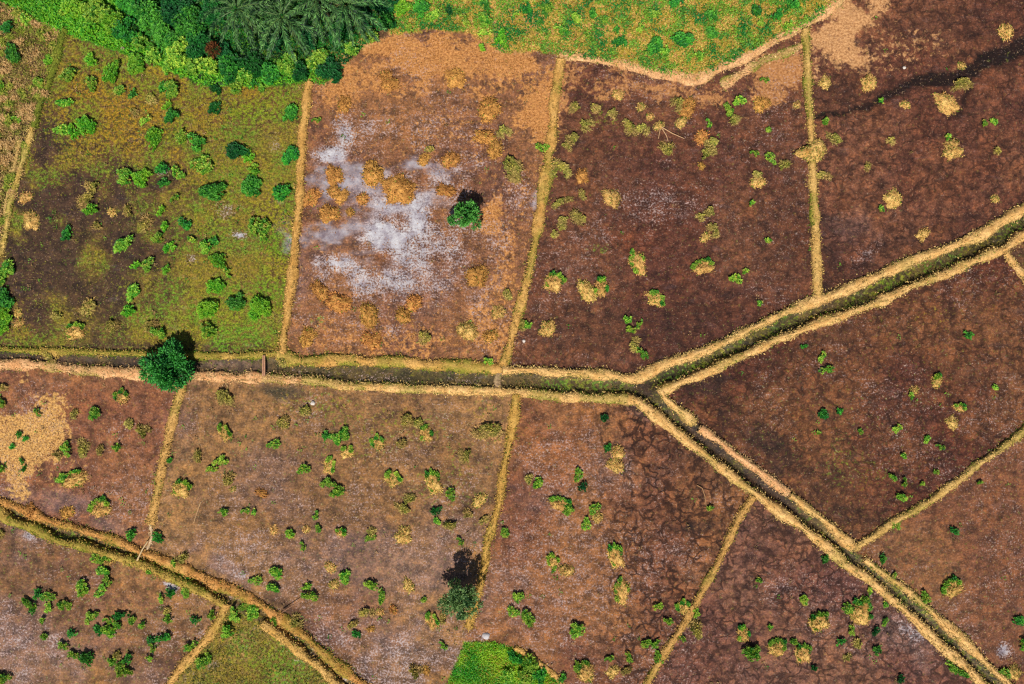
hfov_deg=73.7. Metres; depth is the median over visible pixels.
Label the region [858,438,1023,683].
field
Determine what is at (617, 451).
straw tussock
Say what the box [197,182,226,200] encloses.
dark shrub
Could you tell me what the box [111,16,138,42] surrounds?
bush
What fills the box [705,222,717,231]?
grass tuft
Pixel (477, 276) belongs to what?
rusty mound
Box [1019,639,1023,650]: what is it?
green shrub
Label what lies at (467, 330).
straw tussock
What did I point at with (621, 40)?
dark shrub
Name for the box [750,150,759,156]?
green shrub
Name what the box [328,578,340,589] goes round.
straw tussock
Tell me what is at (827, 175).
grass tuft
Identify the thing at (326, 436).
dark shrub
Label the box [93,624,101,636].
dark shrub
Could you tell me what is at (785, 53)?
dirt path
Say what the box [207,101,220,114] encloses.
dark shrub
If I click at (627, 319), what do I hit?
green shrub
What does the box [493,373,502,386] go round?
earth dam
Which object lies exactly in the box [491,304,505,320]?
straw tussock
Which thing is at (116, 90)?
green shrub
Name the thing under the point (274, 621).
green shrub
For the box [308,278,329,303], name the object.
rusty mound
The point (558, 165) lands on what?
grass tuft
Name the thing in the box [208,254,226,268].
green shrub
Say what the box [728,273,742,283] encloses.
green shrub
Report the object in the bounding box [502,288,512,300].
grass tuft
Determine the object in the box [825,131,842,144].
grass tuft
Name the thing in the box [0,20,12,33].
dark shrub
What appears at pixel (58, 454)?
grass tuft
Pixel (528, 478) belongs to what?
grass tuft
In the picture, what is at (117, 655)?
grass tuft
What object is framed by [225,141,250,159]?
dark shrub
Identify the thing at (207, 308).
green shrub
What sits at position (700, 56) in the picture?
green shrub
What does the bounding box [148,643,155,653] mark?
green shrub
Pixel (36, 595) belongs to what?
dark shrub
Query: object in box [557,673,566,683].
dark shrub
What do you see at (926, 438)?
green shrub
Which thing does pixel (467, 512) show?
grass tuft
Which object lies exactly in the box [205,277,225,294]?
green shrub
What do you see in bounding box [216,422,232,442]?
straw mound
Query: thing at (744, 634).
straw mound
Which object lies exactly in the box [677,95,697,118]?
rusty mound
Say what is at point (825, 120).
green shrub
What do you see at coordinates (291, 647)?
earth bank
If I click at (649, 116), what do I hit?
straw tussock
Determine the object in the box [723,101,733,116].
green shrub
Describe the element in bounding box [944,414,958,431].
straw tussock
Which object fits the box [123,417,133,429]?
grass tuft
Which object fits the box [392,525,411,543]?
straw tussock
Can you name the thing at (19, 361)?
earth bank
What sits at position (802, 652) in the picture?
straw mound
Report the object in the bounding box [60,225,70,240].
dark shrub
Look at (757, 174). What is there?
grass tuft
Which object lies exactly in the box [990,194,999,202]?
straw tussock
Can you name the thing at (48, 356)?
grass tuft
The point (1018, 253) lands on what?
field
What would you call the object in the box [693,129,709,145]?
rusty mound
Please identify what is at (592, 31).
field
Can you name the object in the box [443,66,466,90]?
rusty mound
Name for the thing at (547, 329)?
straw tussock
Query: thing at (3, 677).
green shrub
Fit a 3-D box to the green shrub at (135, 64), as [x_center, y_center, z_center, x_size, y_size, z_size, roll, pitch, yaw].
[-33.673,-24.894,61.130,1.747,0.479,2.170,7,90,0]
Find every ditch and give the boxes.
[0,215,1023,683]
[9,508,354,683]
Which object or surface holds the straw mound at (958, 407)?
on the field at (763, 410)
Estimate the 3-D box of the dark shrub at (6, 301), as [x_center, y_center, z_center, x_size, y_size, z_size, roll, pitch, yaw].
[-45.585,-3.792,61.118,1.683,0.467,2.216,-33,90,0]
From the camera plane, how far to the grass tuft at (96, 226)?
61.36 m
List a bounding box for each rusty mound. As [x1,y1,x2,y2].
[22,501,38,520]
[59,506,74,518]
[254,488,268,499]
[299,324,317,350]
[303,187,323,206]
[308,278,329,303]
[317,203,341,224]
[323,162,344,186]
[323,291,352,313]
[325,185,341,199]
[332,186,350,204]
[336,93,351,114]
[345,206,355,217]
[354,191,369,205]
[358,300,379,330]
[359,330,384,350]
[361,158,384,189]
[365,626,374,632]
[379,67,401,93]
[379,172,417,205]
[388,604,398,615]
[395,305,411,323]
[404,294,422,312]
[416,152,430,167]
[422,663,430,676]
[434,182,457,197]
[439,151,462,169]
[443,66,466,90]
[464,263,490,287]
[472,128,497,145]
[476,95,502,124]
[481,329,499,344]
[485,139,503,161]
[575,168,589,184]
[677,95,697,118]
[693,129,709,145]
[697,161,705,169]
[752,95,764,113]
[762,97,771,109]
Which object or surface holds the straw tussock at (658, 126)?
on the field at (649, 180)
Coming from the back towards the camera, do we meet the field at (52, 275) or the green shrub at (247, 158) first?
the field at (52, 275)
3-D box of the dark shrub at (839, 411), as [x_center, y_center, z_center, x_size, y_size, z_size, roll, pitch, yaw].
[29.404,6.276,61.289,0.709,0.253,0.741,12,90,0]
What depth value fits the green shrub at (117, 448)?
61.20 m
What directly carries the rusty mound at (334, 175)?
on the field at (349, 237)
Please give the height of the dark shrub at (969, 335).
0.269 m
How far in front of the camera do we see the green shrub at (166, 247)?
61.18 m
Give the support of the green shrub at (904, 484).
on the field at (763, 410)
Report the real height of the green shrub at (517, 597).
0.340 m
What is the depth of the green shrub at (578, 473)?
61.24 m
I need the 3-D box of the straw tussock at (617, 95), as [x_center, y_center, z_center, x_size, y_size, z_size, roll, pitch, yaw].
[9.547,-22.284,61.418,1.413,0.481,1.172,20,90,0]
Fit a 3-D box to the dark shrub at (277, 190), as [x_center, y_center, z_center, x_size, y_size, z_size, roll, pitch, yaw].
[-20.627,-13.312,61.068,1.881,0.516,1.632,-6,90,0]
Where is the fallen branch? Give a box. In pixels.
[658,127,683,141]
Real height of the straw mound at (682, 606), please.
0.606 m
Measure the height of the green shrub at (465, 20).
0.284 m
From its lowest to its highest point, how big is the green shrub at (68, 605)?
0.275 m
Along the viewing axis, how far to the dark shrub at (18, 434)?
61.27 m
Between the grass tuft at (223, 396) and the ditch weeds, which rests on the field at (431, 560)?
the grass tuft at (223, 396)
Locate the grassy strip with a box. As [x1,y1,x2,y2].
[0,3,58,258]
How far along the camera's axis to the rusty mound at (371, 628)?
61.41 m
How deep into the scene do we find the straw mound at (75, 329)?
61.24 m
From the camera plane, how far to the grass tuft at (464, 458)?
61.32 m
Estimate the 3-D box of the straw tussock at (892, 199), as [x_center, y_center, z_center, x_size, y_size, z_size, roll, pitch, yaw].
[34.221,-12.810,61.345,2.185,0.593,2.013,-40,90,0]
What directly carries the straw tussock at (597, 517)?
on the field at (651, 508)
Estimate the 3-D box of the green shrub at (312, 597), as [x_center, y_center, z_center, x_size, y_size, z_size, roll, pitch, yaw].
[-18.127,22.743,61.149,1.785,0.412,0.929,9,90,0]
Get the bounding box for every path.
[146,525,152,549]
[560,0,843,85]
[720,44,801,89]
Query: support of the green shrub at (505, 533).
on the field at (651, 508)
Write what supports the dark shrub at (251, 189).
on the field at (52, 275)
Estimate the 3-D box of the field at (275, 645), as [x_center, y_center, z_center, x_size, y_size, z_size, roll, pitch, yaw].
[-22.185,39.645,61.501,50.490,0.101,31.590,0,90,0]
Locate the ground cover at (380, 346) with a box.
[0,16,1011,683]
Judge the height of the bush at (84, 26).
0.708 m
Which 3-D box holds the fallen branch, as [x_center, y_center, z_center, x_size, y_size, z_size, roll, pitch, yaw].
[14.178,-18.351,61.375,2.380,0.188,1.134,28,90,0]
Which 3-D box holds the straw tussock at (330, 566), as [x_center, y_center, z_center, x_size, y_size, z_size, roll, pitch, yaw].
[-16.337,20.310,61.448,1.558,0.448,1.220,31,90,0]
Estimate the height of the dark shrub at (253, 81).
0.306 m
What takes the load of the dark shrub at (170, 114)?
on the field at (52, 275)
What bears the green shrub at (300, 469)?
on the field at (431, 560)
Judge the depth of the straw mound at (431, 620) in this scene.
61.30 m
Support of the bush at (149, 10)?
on the undergrowth
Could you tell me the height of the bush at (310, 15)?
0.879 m
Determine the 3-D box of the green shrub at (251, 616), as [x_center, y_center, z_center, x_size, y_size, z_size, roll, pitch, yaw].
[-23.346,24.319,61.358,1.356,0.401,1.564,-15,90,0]
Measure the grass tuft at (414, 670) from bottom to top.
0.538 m
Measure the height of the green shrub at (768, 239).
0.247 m
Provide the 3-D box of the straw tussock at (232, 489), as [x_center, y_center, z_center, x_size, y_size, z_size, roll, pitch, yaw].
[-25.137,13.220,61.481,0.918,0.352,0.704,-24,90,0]
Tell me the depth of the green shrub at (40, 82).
61.18 m
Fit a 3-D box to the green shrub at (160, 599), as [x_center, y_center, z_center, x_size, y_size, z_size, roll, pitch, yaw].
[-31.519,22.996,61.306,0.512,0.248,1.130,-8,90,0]
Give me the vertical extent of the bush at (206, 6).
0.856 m
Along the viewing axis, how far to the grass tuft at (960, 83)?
61.33 m
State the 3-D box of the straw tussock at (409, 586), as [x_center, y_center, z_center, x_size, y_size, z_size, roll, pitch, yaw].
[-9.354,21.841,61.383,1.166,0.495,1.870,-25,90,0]
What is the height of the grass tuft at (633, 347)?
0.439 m
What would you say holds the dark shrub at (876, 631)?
on the field at (733, 599)
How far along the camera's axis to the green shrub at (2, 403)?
61.22 m
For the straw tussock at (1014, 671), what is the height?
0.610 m
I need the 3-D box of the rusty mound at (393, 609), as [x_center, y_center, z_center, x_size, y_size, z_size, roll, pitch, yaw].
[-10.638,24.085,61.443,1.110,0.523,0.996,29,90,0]
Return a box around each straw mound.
[55,469,87,488]
[63,321,86,341]
[86,495,112,519]
[101,556,113,565]
[112,387,129,405]
[171,478,194,498]
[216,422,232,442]
[322,455,335,475]
[334,527,347,536]
[340,445,355,459]
[369,433,385,451]
[381,470,402,488]
[419,424,433,442]
[424,469,443,496]
[424,611,439,630]
[543,270,567,293]
[545,552,560,567]
[546,495,572,511]
[573,660,595,683]
[593,275,609,297]
[606,542,624,571]
[612,576,630,606]
[627,248,647,276]
[644,289,664,307]
[674,598,690,614]
[690,257,715,275]
[736,622,751,642]
[767,636,786,658]
[793,642,812,665]
[807,611,829,634]
[847,595,873,625]
[930,373,944,388]
[940,575,965,599]
[951,403,967,412]
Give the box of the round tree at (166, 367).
[138,337,194,392]
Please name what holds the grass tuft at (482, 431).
on the field at (431, 560)
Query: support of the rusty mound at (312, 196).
on the field at (349, 237)
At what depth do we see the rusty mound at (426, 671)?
61.42 m
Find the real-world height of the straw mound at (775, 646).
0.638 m
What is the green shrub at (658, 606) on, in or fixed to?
on the field at (651, 508)
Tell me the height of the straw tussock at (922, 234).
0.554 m
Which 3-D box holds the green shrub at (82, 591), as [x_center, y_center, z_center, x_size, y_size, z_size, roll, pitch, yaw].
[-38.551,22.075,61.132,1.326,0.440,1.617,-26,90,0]
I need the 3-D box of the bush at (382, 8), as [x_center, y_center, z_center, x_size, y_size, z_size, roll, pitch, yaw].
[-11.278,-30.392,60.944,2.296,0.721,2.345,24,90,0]
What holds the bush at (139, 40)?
on the undergrowth
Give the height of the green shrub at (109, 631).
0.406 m
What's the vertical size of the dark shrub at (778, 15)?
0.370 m
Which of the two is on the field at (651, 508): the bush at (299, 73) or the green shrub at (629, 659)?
the green shrub at (629, 659)
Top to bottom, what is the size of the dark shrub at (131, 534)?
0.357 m
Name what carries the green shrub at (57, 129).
on the field at (52, 275)
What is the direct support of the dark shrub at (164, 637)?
on the field at (28, 655)
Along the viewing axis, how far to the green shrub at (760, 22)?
61.25 m
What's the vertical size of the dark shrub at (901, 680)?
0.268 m
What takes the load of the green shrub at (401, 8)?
on the field at (592, 31)
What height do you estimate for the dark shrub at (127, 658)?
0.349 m
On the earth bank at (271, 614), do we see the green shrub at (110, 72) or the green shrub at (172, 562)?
the green shrub at (172, 562)
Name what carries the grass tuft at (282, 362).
on the earth bank at (492, 369)
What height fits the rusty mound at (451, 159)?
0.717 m
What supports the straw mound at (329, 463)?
on the field at (431, 560)
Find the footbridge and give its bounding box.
[262,355,264,375]
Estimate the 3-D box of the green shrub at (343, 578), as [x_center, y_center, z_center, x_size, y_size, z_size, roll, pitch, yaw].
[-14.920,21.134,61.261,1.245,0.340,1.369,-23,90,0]
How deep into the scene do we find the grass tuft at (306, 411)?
61.26 m
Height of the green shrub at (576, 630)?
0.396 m
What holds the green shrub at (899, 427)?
on the field at (763, 410)
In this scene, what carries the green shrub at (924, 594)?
on the earth bank at (974, 651)
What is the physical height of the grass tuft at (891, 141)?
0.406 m
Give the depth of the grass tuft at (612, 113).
61.30 m
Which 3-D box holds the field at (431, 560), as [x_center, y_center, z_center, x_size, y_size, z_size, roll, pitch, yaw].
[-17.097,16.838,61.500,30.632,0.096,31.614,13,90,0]
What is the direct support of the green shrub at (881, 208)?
on the field at (926, 43)
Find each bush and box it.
[60,0,83,17]
[75,15,98,36]
[79,0,113,24]
[99,10,122,35]
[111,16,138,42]
[115,0,146,17]
[128,0,163,34]
[131,31,147,50]
[145,45,160,65]
[149,18,180,51]
[159,0,193,26]
[162,58,176,74]
[165,36,188,68]
[171,3,205,39]
[185,30,212,59]
[185,57,198,74]
[195,56,217,74]
[199,0,226,25]
[204,40,222,58]
[213,40,231,58]
[218,53,239,83]
[229,81,241,94]
[236,68,252,83]
[237,50,262,78]
[258,83,268,92]
[259,25,282,51]
[259,61,280,84]
[276,51,296,75]
[292,60,309,81]
[301,0,320,23]
[301,29,316,51]
[306,47,328,69]
[314,56,342,83]
[329,17,351,43]
[344,41,358,55]
[356,6,372,30]
[362,29,377,43]
[372,0,397,12]
[378,11,396,30]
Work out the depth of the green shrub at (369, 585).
61.19 m
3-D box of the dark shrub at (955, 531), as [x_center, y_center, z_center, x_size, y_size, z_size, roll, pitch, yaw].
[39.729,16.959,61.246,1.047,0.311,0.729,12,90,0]
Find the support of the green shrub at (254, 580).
on the field at (431, 560)
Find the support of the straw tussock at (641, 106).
on the field at (649, 180)
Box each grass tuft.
[0,384,10,390]
[0,529,4,538]
[41,351,56,363]
[50,312,61,318]
[51,449,62,457]
[70,408,78,419]
[75,191,93,209]
[76,437,91,457]
[78,296,95,317]
[81,180,98,192]
[90,221,102,230]
[95,443,104,456]
[104,319,120,333]
[112,650,121,660]
[122,203,131,217]
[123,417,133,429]
[130,108,138,118]
[135,423,152,438]
[139,213,155,232]
[144,92,157,104]
[144,317,160,336]
[163,606,171,614]
[171,550,189,563]
[191,448,201,462]
[215,386,234,406]
[222,470,235,485]
[276,414,290,429]
[278,357,286,367]
[290,611,304,627]
[298,404,310,415]
[347,619,357,630]
[357,608,376,618]
[366,526,377,537]
[393,501,410,514]
[395,439,407,448]
[400,414,413,427]
[403,493,416,504]
[408,663,424,679]
[413,417,423,428]
[418,330,430,345]
[427,145,434,151]
[439,610,446,625]
[442,521,456,529]
[455,448,470,463]
[463,507,472,517]
[470,423,505,441]
[478,515,490,524]
[496,124,512,139]
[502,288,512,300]
[503,155,526,184]
[517,319,530,331]
[524,473,533,484]
[547,157,568,172]
[549,169,558,177]
[550,229,558,238]
[551,195,574,209]
[556,223,566,230]
[557,216,568,224]
[561,142,571,151]
[563,168,572,178]
[565,132,579,144]
[568,100,580,113]
[568,207,586,225]
[578,189,586,200]
[580,118,595,133]
[590,103,600,113]
[607,108,617,118]
[621,665,632,675]
[622,119,640,136]
[629,336,640,354]
[635,123,650,137]
[657,139,674,155]
[670,96,683,111]
[687,618,702,639]
[695,213,705,221]
[702,146,718,159]
[702,206,714,216]
[703,137,718,148]
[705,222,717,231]
[710,229,719,239]
[728,114,741,125]
[752,171,762,178]
[777,159,791,169]
[816,171,832,180]
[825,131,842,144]
[842,652,851,661]
[851,637,862,648]
[863,161,871,171]
[885,137,896,145]
[950,77,975,92]
[993,146,1001,154]
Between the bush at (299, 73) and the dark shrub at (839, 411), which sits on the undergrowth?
the bush at (299, 73)
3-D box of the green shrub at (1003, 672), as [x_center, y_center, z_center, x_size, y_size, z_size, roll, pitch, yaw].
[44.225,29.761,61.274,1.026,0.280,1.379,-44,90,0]
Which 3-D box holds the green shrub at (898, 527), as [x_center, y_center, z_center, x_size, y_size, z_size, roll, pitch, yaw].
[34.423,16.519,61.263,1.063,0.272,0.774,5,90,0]
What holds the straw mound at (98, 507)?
on the field at (125, 474)
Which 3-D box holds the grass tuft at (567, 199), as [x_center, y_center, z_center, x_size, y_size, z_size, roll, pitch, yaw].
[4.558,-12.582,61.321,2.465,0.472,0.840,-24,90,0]
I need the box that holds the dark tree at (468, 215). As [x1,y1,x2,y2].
[447,199,481,230]
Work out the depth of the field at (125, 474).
61.49 m
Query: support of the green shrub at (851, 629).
on the field at (733, 599)
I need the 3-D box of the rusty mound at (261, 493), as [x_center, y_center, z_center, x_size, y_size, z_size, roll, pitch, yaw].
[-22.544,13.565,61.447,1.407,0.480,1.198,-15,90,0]
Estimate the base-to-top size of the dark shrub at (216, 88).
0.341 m
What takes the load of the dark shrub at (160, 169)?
on the field at (52, 275)
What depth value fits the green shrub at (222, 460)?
61.23 m
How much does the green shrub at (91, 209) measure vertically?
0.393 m
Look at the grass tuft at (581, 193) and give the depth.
61.31 m
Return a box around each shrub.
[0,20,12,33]
[0,259,13,286]
[0,287,14,309]
[0,305,12,335]
[0,397,4,407]
[0,674,11,683]
[4,41,21,63]
[11,116,20,122]
[15,431,21,439]
[19,12,31,26]
[21,597,36,608]
[27,608,35,615]
[32,76,44,88]
[32,588,41,599]
[33,408,40,416]
[39,633,47,640]
[40,591,55,600]
[42,54,52,65]
[43,601,51,612]
[52,124,66,134]
[54,98,73,107]
[56,601,64,610]
[57,641,67,650]
[58,7,64,16]
[58,67,75,82]
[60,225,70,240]
[60,441,70,457]
[61,600,71,610]
[66,651,79,658]
[67,123,78,139]
[67,629,77,638]
[74,115,95,135]
[75,579,88,597]
[77,651,93,666]
[82,203,97,214]
[84,52,97,66]
[84,611,98,624]
[85,76,96,92]
[88,406,99,420]
[89,553,103,564]
[93,583,106,597]
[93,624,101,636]
[95,566,109,574]
[100,625,115,637]
[101,60,118,83]
[102,575,111,586]
[102,617,112,624]
[106,658,116,666]
[111,442,120,451]
[111,620,120,629]
[112,612,129,620]
[113,85,124,95]
[113,235,133,253]
[114,661,124,677]
[116,167,131,178]
[116,173,130,184]
[120,305,135,317]
[121,653,132,664]
[123,668,133,676]
[125,282,139,303]
[125,528,136,541]
[127,52,145,75]
[127,88,137,98]
[128,616,136,624]
[129,261,140,268]
[131,171,147,188]
[138,168,152,180]
[138,621,145,628]
[139,114,151,125]
[141,256,153,272]
[145,126,163,151]
[146,635,156,644]
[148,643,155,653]
[149,327,165,338]
[151,232,162,243]
[151,531,163,543]
[154,161,170,173]
[154,632,170,641]
[156,205,164,216]
[157,80,165,93]
[157,177,170,187]
[158,593,163,603]
[160,221,167,231]
[161,100,171,110]
[162,240,176,253]
[162,264,169,274]
[162,614,171,624]
[163,79,177,99]
[163,107,179,123]
[164,587,175,599]
[169,193,178,202]
[170,560,175,567]
[171,165,185,178]
[174,128,186,144]
[178,216,191,230]
[180,587,188,598]
[182,640,198,651]
[186,132,205,151]
[187,236,195,243]
[189,154,213,174]
[190,615,201,624]
[195,657,208,669]
[196,300,217,318]
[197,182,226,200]
[199,239,211,254]
[199,321,216,338]
[203,653,211,663]
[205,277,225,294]
[206,466,218,471]
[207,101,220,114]
[207,236,218,246]
[207,609,215,619]
[208,84,221,94]
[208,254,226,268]
[212,455,228,465]
[217,508,227,516]
[221,625,233,637]
[223,268,230,278]
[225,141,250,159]
[225,292,245,310]
[228,606,239,622]
[238,602,249,610]
[239,508,249,514]
[241,174,261,197]
[242,148,254,162]
[245,605,258,620]
[247,163,259,175]
[247,307,260,320]
[247,576,262,585]
[248,217,271,241]
[250,78,257,87]
[250,294,270,316]
[266,439,280,448]
[266,583,279,592]
[268,566,281,579]
[270,617,277,626]
[272,185,290,201]
[281,145,300,165]
[282,103,297,121]
[285,529,294,538]
[297,464,310,473]
[299,542,305,551]
[300,591,317,601]
[301,583,311,589]
[311,117,320,122]
[312,510,318,519]
[315,524,321,532]
[319,477,336,487]
[321,430,330,440]
[329,485,344,497]
[330,433,340,445]
[337,426,348,440]
[338,569,350,584]
[351,630,360,637]
[363,580,378,590]
[364,534,376,541]
[378,588,384,604]
[393,0,412,16]
[405,23,413,34]
[412,0,430,17]
[426,9,438,21]
[429,506,441,515]
[433,518,440,524]
[439,641,447,649]
[444,6,452,15]
[445,488,455,501]
[456,537,463,545]
[459,13,470,27]
[477,28,491,35]
[478,12,491,26]
[479,43,485,51]
[480,0,490,14]
[483,358,493,365]
[494,27,506,44]
[500,528,509,537]
[500,668,513,683]
[507,606,519,616]
[507,650,524,663]
[512,9,519,18]
[513,592,524,603]
[517,653,538,683]
[519,2,531,13]
[521,609,535,627]
[523,320,531,328]
[531,667,546,683]
[533,477,542,488]
[535,143,549,151]
[540,2,554,12]
[551,565,556,573]
[553,23,568,34]
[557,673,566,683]
[562,505,574,515]
[569,622,585,639]
[571,12,581,23]
[574,467,583,482]
[577,482,587,491]
[581,517,590,530]
[583,32,593,39]
[589,7,596,17]
[589,503,601,515]
[600,414,608,422]
[602,15,608,23]
[603,443,611,452]
[604,655,614,661]
[610,35,627,46]
[612,25,619,33]
[623,315,631,323]
[624,652,633,663]
[626,326,636,332]
[635,23,644,32]
[636,318,642,328]
[636,347,648,359]
[640,639,651,648]
[644,9,660,17]
[647,36,662,55]
[651,639,660,648]
[652,602,662,610]
[653,650,663,663]
[659,44,669,55]
[663,618,673,625]
[669,0,683,7]
[670,31,695,47]
[677,636,686,642]
[692,607,700,618]
[694,50,704,61]
[704,9,717,20]
[705,26,719,37]
[706,118,711,127]
[706,506,714,510]
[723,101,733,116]
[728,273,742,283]
[733,95,746,105]
[741,645,760,661]
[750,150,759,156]
[751,3,761,16]
[757,15,763,26]
[760,77,769,82]
[764,237,772,243]
[765,152,776,164]
[770,8,782,20]
[784,20,792,30]
[786,0,799,8]
[789,638,798,644]
[799,595,808,605]
[811,665,817,671]
[817,408,828,419]
[818,351,826,363]
[818,365,833,374]
[820,554,828,563]
[822,117,828,125]
[836,638,846,645]
[837,408,842,414]
[841,602,853,613]
[848,624,854,635]
[859,596,870,603]
[867,587,872,595]
[871,627,880,636]
[872,646,882,655]
[879,205,884,211]
[879,552,886,564]
[881,617,888,626]
[888,473,896,481]
[891,523,900,529]
[892,424,902,433]
[896,493,907,501]
[897,674,905,683]
[901,477,907,487]
[908,392,914,399]
[920,591,931,603]
[923,435,931,443]
[935,444,944,450]
[945,660,958,672]
[950,527,959,534]
[953,670,969,677]
[963,330,973,339]
[990,118,997,125]
[998,667,1010,678]
[1011,616,1023,625]
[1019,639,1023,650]
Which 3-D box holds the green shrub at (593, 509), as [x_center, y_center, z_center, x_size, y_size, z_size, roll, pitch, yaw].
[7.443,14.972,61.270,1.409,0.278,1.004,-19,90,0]
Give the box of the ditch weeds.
[5,218,1022,683]
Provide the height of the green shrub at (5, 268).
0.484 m
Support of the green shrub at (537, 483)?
on the field at (651, 508)
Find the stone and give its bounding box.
[482,633,489,639]
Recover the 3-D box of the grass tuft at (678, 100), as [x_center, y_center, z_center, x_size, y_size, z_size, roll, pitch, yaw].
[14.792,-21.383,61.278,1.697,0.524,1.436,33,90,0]
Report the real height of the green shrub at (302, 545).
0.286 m
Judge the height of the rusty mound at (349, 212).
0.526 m
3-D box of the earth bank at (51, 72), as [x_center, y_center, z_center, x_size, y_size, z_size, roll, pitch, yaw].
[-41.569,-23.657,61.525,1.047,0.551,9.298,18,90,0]
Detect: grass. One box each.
[0,0,1023,683]
[0,34,555,499]
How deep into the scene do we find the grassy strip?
61.49 m
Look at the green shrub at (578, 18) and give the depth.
61.18 m
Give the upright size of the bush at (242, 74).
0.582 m
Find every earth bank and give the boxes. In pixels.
[0,127,34,256]
[0,346,276,360]
[0,357,302,383]
[0,497,368,683]
[0,504,225,606]
[3,140,21,220]
[31,28,67,128]
[146,383,186,524]
[166,605,229,683]
[260,618,344,683]
[276,349,502,374]
[279,81,312,353]
[302,375,633,404]
[464,395,520,628]
[497,58,565,366]
[503,202,1023,383]
[514,645,563,683]
[633,396,990,683]
[642,495,756,683]
[657,230,1023,426]
[698,424,790,496]
[788,492,856,550]
[801,28,822,298]
[854,424,1023,551]
[862,556,1012,683]
[1003,251,1023,282]
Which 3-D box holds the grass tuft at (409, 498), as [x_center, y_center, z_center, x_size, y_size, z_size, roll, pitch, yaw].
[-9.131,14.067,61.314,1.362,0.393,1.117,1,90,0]
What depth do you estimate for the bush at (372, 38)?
61.12 m
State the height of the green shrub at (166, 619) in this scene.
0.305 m
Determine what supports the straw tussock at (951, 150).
on the field at (926, 43)
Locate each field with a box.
[0,21,818,683]
[0,35,303,353]
[0,368,175,548]
[147,379,514,683]
[174,607,327,683]
[287,31,555,362]
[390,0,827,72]
[450,643,556,683]
[465,397,749,683]
[509,32,812,373]
[651,499,974,683]
[667,255,1023,541]
[809,0,1023,291]
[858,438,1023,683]
[1008,242,1023,268]
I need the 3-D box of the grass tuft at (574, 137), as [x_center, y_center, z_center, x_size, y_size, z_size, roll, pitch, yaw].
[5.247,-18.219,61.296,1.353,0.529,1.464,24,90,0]
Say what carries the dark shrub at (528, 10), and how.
on the field at (592, 31)
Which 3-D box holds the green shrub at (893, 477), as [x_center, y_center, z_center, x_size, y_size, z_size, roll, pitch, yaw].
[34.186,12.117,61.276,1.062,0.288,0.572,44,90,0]
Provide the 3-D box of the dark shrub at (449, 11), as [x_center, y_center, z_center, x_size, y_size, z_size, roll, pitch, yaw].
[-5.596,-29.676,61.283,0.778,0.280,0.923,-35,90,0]
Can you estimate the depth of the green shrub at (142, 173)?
61.16 m
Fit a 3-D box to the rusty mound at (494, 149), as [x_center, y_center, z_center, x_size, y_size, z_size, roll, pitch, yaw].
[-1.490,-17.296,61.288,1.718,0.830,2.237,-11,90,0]
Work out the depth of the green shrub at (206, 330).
61.11 m
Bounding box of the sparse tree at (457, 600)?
[436,577,483,620]
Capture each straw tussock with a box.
[12,318,24,327]
[13,308,22,317]
[18,191,32,205]
[22,210,39,230]
[107,207,116,216]
[228,486,235,491]
[270,524,277,535]
[302,525,310,533]
[324,561,339,574]
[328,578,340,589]
[376,608,384,615]
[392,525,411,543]
[402,576,414,594]
[456,320,478,342]
[471,492,488,508]
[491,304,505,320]
[537,319,556,337]
[558,563,573,577]
[576,278,597,303]
[591,511,602,523]
[601,188,621,208]
[604,456,625,473]
[604,664,620,679]
[611,89,624,100]
[611,443,625,459]
[636,102,646,111]
[646,112,654,120]
[652,120,664,130]
[674,116,687,128]
[699,231,709,242]
[749,176,766,189]
[792,100,800,109]
[793,137,826,163]
[816,74,831,89]
[860,71,876,92]
[882,187,902,210]
[899,99,910,108]
[909,385,919,395]
[914,226,930,242]
[931,91,961,118]
[941,137,964,161]
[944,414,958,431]
[957,61,965,69]
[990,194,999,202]
[997,20,1013,41]
[1006,663,1021,681]
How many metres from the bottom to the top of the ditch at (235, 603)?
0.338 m
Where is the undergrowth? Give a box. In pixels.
[0,0,391,89]
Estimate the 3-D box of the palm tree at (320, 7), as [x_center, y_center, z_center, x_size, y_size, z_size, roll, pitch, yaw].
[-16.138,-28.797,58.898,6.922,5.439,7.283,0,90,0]
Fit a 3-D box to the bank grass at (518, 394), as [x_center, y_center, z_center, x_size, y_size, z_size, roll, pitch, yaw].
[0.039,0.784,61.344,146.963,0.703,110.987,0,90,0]
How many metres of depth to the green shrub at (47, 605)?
61.26 m
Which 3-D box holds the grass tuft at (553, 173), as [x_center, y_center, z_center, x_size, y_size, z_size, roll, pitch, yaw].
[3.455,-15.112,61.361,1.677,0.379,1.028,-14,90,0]
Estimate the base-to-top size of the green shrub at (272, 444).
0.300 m
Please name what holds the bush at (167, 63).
on the undergrowth
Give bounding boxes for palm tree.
[196,0,279,50]
[239,0,328,61]
[283,0,356,45]
[309,0,393,51]
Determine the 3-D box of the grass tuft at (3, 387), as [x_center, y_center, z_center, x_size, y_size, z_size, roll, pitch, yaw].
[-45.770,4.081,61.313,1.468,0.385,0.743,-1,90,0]
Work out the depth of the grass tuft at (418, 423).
61.26 m
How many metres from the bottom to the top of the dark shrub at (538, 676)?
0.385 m
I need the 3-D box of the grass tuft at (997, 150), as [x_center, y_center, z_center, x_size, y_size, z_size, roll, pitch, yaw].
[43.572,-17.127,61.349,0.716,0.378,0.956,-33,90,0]
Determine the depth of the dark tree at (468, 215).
59.79 m

